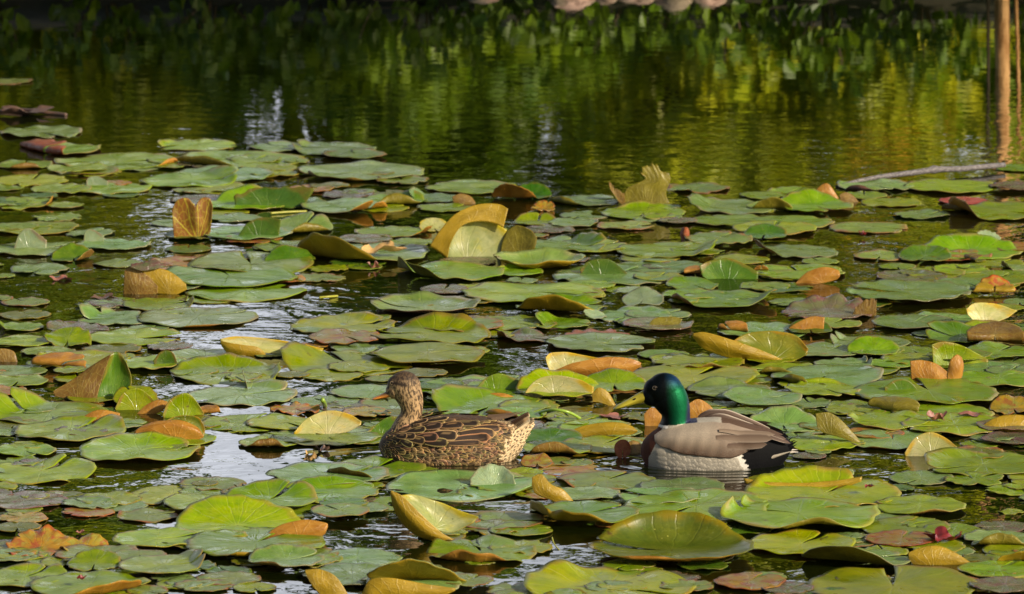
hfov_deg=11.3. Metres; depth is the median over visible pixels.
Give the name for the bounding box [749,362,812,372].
lily pad
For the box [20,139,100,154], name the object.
lily pad
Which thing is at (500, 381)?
lily pad
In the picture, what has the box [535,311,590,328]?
lily pad
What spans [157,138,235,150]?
lily pad
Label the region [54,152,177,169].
lily pad
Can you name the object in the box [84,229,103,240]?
lily pad
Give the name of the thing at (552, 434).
lily pad
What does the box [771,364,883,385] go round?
lily pad
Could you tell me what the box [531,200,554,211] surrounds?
lily pad
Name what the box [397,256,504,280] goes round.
lily pad
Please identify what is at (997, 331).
lily pad
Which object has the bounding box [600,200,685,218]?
lily pad
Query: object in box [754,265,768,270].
lily pad
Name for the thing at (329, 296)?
leaf stem
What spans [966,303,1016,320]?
lily pad
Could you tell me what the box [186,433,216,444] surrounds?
lily pad
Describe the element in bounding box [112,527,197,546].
lily pad
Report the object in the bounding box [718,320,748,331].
lily pad
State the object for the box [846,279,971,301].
lily pad
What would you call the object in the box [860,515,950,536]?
lily pad
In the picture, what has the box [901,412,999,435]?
lily pad
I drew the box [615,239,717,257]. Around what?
lily pad
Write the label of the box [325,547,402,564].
lily pad
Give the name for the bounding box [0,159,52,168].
lily pad
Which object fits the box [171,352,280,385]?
lily pad
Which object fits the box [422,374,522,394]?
lily pad
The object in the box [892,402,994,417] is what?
lily pad
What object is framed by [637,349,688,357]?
lily pad
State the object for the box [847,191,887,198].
lily pad
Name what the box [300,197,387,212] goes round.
lily pad
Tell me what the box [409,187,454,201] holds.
lily pad
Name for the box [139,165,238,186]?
lily pad
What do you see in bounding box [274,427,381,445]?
lily pad
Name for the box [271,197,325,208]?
lily pad
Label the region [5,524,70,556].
lily pad
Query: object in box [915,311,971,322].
lily pad
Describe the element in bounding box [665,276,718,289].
lily pad
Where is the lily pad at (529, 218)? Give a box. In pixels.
[514,212,555,224]
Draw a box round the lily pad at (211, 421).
[202,413,289,432]
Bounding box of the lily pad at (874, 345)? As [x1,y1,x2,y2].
[847,335,898,354]
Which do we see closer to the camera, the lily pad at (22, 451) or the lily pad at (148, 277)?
the lily pad at (22, 451)
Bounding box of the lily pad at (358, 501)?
[319,497,368,507]
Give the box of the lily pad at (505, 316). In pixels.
[486,315,525,317]
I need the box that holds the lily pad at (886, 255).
[853,249,900,260]
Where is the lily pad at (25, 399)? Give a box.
[0,386,107,423]
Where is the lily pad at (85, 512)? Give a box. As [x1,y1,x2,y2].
[62,506,114,516]
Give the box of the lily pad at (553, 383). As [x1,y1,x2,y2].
[524,375,593,397]
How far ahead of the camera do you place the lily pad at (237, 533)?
13.64 m
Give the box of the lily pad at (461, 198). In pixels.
[452,193,475,203]
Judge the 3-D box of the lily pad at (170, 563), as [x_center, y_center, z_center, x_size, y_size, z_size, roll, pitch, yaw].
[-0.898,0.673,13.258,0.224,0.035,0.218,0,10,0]
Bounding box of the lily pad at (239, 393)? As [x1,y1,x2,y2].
[187,379,297,405]
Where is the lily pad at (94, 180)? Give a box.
[87,176,107,184]
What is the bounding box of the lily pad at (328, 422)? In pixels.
[293,410,360,433]
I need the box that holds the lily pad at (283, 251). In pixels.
[264,244,314,260]
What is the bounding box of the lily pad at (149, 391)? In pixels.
[112,385,158,402]
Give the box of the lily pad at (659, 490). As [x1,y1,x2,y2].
[617,486,700,503]
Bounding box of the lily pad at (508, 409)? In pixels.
[486,406,546,418]
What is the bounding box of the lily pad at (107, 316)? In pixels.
[78,303,148,324]
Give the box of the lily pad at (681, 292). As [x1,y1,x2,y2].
[662,289,723,298]
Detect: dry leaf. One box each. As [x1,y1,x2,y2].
[0,105,53,113]
[90,292,118,299]
[303,450,316,460]
[315,444,329,450]
[361,240,406,253]
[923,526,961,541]
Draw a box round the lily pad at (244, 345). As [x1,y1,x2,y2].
[220,336,323,355]
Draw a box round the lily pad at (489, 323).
[424,315,503,331]
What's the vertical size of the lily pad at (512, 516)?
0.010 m
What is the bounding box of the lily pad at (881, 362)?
[872,358,913,367]
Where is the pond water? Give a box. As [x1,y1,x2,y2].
[0,0,1023,593]
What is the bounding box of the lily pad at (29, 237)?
[14,228,46,247]
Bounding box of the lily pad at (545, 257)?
[493,247,584,267]
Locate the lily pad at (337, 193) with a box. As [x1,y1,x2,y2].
[322,189,373,197]
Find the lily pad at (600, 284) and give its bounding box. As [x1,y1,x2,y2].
[569,279,614,288]
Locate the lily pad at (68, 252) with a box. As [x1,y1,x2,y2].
[51,242,93,261]
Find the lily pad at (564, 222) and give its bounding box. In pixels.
[548,218,597,226]
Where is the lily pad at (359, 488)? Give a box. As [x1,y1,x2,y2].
[281,475,379,503]
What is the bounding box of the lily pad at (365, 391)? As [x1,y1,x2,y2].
[329,384,386,398]
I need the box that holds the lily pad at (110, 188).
[67,181,151,194]
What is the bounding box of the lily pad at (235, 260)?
[188,250,313,272]
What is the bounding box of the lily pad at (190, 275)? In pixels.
[166,264,298,286]
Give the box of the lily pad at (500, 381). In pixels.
[477,373,518,388]
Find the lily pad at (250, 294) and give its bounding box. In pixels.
[185,284,306,302]
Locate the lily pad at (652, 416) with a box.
[644,408,661,425]
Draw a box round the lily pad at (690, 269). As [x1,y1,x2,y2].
[684,265,701,273]
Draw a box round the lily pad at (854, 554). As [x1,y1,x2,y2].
[802,546,910,565]
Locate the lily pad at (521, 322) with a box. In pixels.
[497,316,556,329]
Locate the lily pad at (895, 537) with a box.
[864,529,934,545]
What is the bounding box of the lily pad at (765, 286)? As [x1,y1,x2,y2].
[740,281,789,290]
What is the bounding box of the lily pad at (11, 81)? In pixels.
[0,78,32,84]
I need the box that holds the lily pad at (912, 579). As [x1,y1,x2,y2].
[807,564,976,593]
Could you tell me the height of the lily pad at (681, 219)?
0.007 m
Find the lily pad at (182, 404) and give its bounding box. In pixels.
[162,393,203,417]
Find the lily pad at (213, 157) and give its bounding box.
[175,150,305,166]
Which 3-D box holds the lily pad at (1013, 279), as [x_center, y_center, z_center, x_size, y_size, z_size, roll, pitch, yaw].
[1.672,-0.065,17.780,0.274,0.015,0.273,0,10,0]
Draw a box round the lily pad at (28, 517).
[0,512,47,521]
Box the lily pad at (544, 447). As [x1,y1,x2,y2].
[522,441,591,453]
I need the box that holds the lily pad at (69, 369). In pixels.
[53,366,86,373]
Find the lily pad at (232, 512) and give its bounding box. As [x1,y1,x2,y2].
[174,494,300,537]
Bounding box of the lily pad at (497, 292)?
[461,282,603,302]
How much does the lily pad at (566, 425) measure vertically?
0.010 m
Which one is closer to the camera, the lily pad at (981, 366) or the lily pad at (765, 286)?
the lily pad at (981, 366)
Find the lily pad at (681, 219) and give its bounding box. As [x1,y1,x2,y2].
[658,217,697,222]
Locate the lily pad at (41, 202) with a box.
[0,196,52,209]
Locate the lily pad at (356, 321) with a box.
[290,311,397,332]
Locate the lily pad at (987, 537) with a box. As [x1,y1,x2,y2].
[964,529,1023,544]
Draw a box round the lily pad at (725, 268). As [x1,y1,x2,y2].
[699,258,758,278]
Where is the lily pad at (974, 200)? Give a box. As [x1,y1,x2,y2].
[938,196,986,203]
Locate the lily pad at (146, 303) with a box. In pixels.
[123,295,194,310]
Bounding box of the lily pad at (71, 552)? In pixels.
[55,544,139,560]
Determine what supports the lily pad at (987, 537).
on the pond water
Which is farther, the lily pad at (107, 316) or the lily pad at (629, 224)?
the lily pad at (629, 224)
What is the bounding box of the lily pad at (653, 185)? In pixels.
[609,163,670,203]
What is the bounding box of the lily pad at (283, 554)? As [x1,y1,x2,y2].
[247,543,324,566]
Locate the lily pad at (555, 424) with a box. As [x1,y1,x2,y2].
[543,420,570,427]
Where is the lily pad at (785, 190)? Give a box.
[767,186,813,193]
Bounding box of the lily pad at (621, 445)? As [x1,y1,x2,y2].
[614,439,630,457]
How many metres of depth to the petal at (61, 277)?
17.77 m
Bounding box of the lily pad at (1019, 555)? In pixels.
[985,548,1023,560]
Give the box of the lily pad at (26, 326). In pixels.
[0,321,43,330]
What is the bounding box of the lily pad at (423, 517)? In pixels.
[390,491,477,540]
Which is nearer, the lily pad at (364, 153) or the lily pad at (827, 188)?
the lily pad at (827, 188)
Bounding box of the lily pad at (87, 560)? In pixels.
[66,548,120,571]
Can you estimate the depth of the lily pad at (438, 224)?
18.90 m
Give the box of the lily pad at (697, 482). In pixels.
[639,476,724,488]
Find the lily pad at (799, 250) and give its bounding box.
[754,239,837,257]
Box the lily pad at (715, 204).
[687,193,777,214]
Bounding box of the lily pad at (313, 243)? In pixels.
[294,232,429,260]
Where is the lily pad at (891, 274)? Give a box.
[875,269,947,280]
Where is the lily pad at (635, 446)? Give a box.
[622,440,641,453]
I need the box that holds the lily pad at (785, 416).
[750,405,816,432]
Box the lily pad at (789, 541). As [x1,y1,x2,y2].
[750,529,855,554]
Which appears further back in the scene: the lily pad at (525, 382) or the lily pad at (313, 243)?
the lily pad at (313, 243)
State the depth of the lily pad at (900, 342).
16.57 m
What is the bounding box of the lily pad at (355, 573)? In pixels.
[302,562,379,584]
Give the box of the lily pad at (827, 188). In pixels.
[816,183,837,198]
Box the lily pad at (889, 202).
[861,197,920,206]
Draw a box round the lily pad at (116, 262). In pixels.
[92,258,140,267]
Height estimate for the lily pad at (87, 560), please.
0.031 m
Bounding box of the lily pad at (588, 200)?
[548,194,617,205]
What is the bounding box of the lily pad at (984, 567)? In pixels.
[957,560,1023,577]
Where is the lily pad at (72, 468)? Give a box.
[0,453,96,484]
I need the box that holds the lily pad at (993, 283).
[972,274,1015,292]
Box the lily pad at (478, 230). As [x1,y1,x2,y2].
[429,203,536,256]
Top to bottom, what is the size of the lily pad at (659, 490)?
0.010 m
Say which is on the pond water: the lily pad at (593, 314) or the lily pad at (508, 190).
the lily pad at (508, 190)
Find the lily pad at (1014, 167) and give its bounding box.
[996,164,1023,170]
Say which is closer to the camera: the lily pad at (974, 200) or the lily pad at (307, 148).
the lily pad at (974, 200)
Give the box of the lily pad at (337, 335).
[307,328,379,343]
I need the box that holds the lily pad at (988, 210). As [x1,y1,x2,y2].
[948,196,1023,219]
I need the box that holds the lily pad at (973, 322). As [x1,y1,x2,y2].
[965,319,1023,330]
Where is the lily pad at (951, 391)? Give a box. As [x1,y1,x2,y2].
[853,377,998,403]
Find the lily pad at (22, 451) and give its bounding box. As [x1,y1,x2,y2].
[0,443,56,456]
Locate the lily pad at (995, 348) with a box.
[967,340,1023,359]
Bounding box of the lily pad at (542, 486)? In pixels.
[532,474,572,501]
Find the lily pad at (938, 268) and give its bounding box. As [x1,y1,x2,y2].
[932,264,989,274]
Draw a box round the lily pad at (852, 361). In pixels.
[813,355,871,365]
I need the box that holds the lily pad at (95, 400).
[67,396,112,402]
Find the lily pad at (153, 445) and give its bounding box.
[79,431,200,460]
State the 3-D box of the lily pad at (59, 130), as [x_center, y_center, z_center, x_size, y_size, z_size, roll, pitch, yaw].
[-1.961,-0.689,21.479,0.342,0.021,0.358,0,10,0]
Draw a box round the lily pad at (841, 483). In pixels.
[743,477,861,487]
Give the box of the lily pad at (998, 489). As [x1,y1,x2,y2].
[985,483,1023,495]
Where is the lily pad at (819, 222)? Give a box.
[750,215,834,227]
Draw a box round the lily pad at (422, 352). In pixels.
[370,342,484,362]
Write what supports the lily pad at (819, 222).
on the pond water
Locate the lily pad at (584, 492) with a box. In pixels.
[562,486,619,499]
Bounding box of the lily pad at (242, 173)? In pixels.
[178,165,274,181]
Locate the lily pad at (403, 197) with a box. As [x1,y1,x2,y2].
[366,190,424,203]
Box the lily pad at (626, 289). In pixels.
[615,286,639,292]
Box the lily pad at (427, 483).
[385,469,531,501]
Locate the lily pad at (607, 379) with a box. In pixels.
[587,368,645,391]
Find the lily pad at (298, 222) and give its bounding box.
[280,211,332,231]
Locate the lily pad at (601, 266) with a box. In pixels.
[580,259,626,273]
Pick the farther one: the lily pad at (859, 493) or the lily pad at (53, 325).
the lily pad at (53, 325)
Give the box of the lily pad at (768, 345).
[692,331,807,360]
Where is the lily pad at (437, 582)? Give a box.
[366,577,461,589]
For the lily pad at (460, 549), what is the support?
on the pond water
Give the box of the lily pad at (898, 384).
[884,379,915,390]
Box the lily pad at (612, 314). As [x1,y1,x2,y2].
[599,305,671,321]
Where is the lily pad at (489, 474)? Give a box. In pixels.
[470,464,515,484]
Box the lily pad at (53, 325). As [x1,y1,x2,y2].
[46,320,108,332]
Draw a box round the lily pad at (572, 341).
[545,332,655,351]
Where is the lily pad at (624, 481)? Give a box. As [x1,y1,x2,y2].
[556,470,655,488]
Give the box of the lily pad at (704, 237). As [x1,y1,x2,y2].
[684,230,752,244]
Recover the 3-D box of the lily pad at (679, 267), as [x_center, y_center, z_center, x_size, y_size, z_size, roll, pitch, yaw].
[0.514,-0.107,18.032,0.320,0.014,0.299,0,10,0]
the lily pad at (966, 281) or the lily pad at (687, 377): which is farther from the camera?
the lily pad at (966, 281)
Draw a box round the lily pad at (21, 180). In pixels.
[0,174,68,186]
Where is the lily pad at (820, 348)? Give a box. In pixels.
[805,341,863,355]
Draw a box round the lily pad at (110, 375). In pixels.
[53,352,131,398]
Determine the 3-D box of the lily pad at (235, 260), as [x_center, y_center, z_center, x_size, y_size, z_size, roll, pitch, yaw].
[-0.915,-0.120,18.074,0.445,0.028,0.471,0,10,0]
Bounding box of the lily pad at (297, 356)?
[280,341,412,375]
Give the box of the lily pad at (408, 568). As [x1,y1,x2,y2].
[360,558,469,581]
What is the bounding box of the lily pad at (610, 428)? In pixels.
[574,422,637,436]
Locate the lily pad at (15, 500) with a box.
[0,490,67,508]
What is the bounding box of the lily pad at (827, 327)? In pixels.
[788,319,831,332]
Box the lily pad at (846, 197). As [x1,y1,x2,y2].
[839,192,857,201]
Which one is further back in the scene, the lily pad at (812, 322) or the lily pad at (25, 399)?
the lily pad at (812, 322)
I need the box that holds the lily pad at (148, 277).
[123,259,186,293]
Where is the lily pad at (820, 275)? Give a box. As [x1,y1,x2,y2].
[796,267,839,283]
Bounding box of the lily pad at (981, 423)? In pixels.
[976,419,1023,430]
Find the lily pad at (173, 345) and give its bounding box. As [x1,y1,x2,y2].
[147,341,192,349]
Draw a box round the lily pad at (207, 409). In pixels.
[201,405,220,413]
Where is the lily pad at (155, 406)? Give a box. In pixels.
[137,400,167,413]
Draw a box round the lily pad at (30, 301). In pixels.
[0,297,49,305]
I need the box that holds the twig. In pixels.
[0,108,67,115]
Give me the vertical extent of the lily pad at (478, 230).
0.218 m
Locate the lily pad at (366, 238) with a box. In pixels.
[339,234,392,242]
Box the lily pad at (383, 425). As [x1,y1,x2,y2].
[368,417,396,432]
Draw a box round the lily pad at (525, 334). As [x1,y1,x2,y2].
[497,327,560,342]
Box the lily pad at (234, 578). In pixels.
[196,570,260,585]
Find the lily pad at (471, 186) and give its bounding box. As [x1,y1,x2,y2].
[425,179,515,193]
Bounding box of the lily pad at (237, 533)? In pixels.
[162,529,247,549]
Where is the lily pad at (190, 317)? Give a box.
[137,307,258,326]
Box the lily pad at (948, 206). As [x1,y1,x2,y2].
[941,203,965,209]
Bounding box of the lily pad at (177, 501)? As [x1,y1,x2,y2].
[163,493,210,509]
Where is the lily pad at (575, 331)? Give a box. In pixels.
[564,328,628,334]
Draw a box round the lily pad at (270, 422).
[246,415,306,429]
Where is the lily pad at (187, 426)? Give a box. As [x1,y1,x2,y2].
[134,415,204,438]
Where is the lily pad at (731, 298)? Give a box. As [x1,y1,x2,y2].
[672,288,776,306]
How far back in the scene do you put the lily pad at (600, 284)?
17.65 m
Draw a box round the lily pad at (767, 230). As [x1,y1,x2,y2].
[744,223,786,238]
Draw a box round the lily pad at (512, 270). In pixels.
[499,261,542,275]
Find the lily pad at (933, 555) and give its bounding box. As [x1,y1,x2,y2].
[908,545,968,564]
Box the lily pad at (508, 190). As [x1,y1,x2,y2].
[492,183,535,197]
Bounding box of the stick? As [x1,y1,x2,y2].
[836,162,1005,185]
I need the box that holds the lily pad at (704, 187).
[667,182,729,193]
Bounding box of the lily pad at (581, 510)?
[530,500,639,522]
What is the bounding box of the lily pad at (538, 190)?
[520,182,551,197]
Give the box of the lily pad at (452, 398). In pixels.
[431,383,550,415]
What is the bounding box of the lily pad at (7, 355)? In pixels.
[0,348,17,361]
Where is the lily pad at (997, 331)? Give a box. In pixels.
[966,321,1023,341]
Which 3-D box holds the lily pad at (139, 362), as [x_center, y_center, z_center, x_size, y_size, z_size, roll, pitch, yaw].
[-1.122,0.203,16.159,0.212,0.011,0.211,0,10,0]
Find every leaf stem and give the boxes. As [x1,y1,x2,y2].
[270,210,307,213]
[319,295,337,298]
[320,397,326,407]
[538,408,580,418]
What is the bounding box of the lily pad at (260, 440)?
[238,435,298,446]
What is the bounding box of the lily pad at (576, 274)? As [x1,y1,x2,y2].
[552,265,669,284]
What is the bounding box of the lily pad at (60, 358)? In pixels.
[31,352,90,367]
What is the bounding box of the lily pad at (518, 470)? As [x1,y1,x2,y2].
[510,467,543,473]
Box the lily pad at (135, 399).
[115,388,153,409]
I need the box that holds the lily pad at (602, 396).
[592,388,615,404]
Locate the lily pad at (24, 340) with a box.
[0,334,50,345]
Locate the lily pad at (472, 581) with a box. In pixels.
[447,573,493,586]
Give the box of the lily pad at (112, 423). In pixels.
[15,414,125,440]
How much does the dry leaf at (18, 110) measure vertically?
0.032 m
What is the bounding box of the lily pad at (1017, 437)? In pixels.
[981,431,1023,443]
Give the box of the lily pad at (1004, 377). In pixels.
[962,369,1023,386]
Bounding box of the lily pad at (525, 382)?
[515,368,605,396]
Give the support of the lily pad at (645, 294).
on the pond water
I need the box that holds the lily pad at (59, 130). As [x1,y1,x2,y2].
[0,125,81,137]
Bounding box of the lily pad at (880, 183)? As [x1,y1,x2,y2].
[836,178,913,190]
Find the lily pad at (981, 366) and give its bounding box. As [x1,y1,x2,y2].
[963,360,1019,372]
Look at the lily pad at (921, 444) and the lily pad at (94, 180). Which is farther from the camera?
the lily pad at (94, 180)
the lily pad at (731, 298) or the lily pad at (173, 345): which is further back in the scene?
the lily pad at (731, 298)
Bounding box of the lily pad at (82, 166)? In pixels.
[47,162,107,172]
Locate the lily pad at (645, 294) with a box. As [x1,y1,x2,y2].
[622,286,663,305]
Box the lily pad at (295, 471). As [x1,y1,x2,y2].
[265,462,389,485]
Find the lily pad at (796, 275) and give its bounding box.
[758,263,844,279]
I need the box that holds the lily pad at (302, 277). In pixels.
[274,275,305,282]
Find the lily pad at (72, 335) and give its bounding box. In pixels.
[43,326,91,346]
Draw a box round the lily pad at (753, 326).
[717,321,806,336]
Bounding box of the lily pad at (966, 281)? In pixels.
[934,277,981,288]
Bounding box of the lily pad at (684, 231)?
[680,227,689,240]
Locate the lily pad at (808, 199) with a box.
[781,188,853,211]
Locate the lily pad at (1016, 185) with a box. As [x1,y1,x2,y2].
[988,181,1023,189]
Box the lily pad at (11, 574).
[0,562,66,586]
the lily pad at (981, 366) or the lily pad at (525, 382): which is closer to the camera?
the lily pad at (525, 382)
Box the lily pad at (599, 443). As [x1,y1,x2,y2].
[561,435,642,452]
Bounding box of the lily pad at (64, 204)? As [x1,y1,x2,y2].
[46,201,83,207]
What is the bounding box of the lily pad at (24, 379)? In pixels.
[0,374,48,385]
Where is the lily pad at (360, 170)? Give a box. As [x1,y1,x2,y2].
[296,160,424,180]
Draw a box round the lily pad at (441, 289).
[420,284,467,293]
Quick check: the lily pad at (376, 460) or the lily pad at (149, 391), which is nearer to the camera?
the lily pad at (376, 460)
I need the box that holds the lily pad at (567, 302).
[515,293,607,311]
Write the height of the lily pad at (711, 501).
0.015 m
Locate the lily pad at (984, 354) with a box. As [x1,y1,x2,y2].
[927,348,992,359]
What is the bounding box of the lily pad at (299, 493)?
[225,478,317,505]
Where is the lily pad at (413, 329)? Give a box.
[370,312,490,343]
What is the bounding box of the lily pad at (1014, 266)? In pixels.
[1001,261,1023,269]
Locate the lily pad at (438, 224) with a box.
[419,218,445,230]
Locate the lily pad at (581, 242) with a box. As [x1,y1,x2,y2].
[535,231,606,251]
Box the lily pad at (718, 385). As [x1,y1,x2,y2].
[687,376,770,397]
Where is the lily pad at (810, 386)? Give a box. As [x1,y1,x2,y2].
[784,377,860,395]
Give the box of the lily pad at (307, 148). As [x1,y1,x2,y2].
[291,139,376,154]
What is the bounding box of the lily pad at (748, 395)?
[722,386,801,404]
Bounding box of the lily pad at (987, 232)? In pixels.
[977,230,1000,239]
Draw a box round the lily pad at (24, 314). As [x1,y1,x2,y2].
[0,309,50,319]
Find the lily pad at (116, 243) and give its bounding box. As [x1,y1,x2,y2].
[76,238,151,249]
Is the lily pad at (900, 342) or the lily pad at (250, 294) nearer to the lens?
the lily pad at (900, 342)
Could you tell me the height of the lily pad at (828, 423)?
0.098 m
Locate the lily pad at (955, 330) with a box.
[925,320,994,342]
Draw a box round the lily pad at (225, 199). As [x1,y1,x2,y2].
[211,184,284,208]
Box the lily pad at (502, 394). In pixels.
[490,393,513,396]
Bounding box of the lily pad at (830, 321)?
[824,317,861,327]
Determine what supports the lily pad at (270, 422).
on the pond water
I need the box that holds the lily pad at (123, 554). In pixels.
[115,549,166,559]
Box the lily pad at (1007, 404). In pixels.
[989,394,1023,414]
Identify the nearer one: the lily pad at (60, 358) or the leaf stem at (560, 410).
the leaf stem at (560, 410)
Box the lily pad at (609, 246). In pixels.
[563,239,626,251]
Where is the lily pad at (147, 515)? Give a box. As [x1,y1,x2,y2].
[117,507,177,522]
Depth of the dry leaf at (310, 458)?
14.66 m
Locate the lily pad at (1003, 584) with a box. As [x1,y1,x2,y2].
[969,576,1023,592]
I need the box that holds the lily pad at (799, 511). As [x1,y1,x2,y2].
[720,495,880,528]
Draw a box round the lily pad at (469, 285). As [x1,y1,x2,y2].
[457,283,478,287]
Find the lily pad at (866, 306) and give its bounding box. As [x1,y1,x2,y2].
[853,298,876,315]
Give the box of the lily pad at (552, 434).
[524,427,583,442]
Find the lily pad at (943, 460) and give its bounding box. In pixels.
[924,447,1023,476]
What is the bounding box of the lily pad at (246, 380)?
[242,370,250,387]
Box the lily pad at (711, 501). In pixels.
[622,487,768,521]
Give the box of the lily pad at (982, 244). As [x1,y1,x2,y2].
[925,233,1023,258]
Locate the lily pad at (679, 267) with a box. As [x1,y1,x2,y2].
[616,258,701,273]
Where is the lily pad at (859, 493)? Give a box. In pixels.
[744,465,901,506]
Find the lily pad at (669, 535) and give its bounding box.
[589,510,753,561]
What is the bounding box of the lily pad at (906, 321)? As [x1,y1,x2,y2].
[871,314,953,328]
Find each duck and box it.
[372,371,534,464]
[613,373,796,470]
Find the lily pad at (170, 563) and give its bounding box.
[118,549,205,573]
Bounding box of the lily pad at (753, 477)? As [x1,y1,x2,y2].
[747,474,759,479]
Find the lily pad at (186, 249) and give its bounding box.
[165,244,211,252]
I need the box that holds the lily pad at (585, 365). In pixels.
[545,352,640,375]
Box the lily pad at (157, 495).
[131,485,201,504]
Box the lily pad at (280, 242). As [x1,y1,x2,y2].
[252,240,299,250]
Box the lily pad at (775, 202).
[746,197,791,209]
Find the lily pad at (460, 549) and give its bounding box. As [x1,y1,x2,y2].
[426,534,536,561]
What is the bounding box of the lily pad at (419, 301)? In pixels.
[370,291,480,312]
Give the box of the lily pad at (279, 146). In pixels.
[248,140,302,151]
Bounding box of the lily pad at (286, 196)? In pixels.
[233,186,314,207]
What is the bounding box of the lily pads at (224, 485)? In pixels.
[0,153,1023,593]
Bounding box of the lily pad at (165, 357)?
[153,350,176,366]
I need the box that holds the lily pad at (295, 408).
[270,401,319,414]
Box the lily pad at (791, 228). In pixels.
[732,220,816,234]
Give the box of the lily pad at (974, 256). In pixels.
[964,253,985,261]
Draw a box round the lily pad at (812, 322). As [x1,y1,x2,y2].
[786,316,824,332]
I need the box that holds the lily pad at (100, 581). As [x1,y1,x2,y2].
[29,570,150,593]
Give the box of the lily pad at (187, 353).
[172,348,245,359]
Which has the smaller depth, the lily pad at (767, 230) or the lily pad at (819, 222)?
the lily pad at (767, 230)
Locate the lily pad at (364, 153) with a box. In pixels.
[322,148,386,157]
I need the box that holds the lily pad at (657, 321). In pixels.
[649,317,681,325]
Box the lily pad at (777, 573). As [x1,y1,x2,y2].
[753,571,786,578]
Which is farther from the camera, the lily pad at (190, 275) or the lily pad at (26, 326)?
the lily pad at (190, 275)
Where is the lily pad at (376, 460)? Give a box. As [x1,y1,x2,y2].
[327,455,425,479]
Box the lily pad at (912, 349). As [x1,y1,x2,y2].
[901,346,931,353]
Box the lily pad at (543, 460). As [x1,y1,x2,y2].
[520,453,553,467]
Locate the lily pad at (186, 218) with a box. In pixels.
[172,197,212,236]
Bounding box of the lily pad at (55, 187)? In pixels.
[31,183,91,192]
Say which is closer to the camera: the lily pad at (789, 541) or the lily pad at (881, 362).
the lily pad at (789, 541)
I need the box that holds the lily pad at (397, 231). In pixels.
[354,225,432,236]
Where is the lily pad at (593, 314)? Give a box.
[583,309,606,318]
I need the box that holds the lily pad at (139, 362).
[125,355,186,369]
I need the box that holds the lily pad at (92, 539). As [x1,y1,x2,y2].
[59,533,109,550]
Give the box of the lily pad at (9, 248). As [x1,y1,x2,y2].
[0,241,74,255]
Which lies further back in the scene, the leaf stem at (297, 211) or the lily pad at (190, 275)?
the leaf stem at (297, 211)
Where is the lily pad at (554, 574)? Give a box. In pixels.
[523,559,695,593]
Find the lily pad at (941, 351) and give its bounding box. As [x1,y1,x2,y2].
[931,342,987,364]
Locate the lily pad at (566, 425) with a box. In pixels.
[558,419,630,429]
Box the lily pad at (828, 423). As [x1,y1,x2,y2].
[815,412,860,442]
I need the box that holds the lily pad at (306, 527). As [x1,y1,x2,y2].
[265,519,327,538]
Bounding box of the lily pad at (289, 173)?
[249,169,298,176]
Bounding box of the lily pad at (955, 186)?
[904,178,997,192]
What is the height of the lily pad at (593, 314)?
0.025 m
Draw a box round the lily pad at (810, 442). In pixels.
[788,434,860,450]
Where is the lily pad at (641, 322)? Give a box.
[622,317,693,329]
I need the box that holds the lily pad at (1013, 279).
[959,270,1023,284]
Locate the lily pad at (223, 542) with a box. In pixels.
[186,527,325,555]
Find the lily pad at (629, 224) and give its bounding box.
[597,220,653,229]
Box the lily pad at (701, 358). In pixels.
[653,353,744,367]
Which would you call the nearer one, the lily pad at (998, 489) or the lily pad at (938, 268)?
the lily pad at (998, 489)
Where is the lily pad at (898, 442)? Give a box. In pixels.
[852,429,925,449]
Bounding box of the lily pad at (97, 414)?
[85,409,119,421]
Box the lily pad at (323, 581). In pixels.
[305,569,347,593]
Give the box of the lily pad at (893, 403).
[867,396,919,411]
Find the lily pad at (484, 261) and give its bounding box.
[438,257,495,264]
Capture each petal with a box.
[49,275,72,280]
[367,261,379,267]
[599,412,627,418]
[926,410,946,420]
[958,411,983,416]
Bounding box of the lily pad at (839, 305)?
[781,293,871,318]
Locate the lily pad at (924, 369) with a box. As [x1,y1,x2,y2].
[910,355,963,382]
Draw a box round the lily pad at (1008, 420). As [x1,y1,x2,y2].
[984,415,1023,431]
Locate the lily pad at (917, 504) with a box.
[875,494,966,514]
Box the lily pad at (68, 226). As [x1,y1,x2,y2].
[0,221,78,234]
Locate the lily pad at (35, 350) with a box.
[20,346,75,354]
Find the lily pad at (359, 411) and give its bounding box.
[342,406,390,416]
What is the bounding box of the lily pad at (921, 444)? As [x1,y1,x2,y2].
[905,432,956,455]
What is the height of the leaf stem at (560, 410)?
0.054 m
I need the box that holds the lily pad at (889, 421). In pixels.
[847,410,929,429]
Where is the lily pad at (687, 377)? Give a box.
[633,363,759,389]
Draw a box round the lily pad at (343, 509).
[311,503,369,516]
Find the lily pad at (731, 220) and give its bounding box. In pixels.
[693,214,758,225]
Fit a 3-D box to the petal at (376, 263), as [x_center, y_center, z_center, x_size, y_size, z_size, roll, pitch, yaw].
[-0.484,-0.115,18.024,0.047,0.028,0.036,0,10,0]
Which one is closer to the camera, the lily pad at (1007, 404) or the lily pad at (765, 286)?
the lily pad at (1007, 404)
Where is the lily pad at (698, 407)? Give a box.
[689,399,712,417]
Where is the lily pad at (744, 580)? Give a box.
[713,571,785,589]
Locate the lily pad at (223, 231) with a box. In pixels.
[204,225,292,239]
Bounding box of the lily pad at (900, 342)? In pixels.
[830,331,910,346]
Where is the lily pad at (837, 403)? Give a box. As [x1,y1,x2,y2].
[829,399,868,407]
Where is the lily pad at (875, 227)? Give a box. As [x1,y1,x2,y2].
[828,221,907,232]
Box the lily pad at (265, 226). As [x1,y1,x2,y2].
[239,217,280,235]
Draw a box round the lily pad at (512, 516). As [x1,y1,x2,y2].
[466,510,544,529]
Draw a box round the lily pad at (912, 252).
[897,244,951,260]
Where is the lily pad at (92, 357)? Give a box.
[36,349,130,367]
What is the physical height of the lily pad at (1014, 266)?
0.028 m
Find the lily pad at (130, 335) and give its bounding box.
[90,327,180,345]

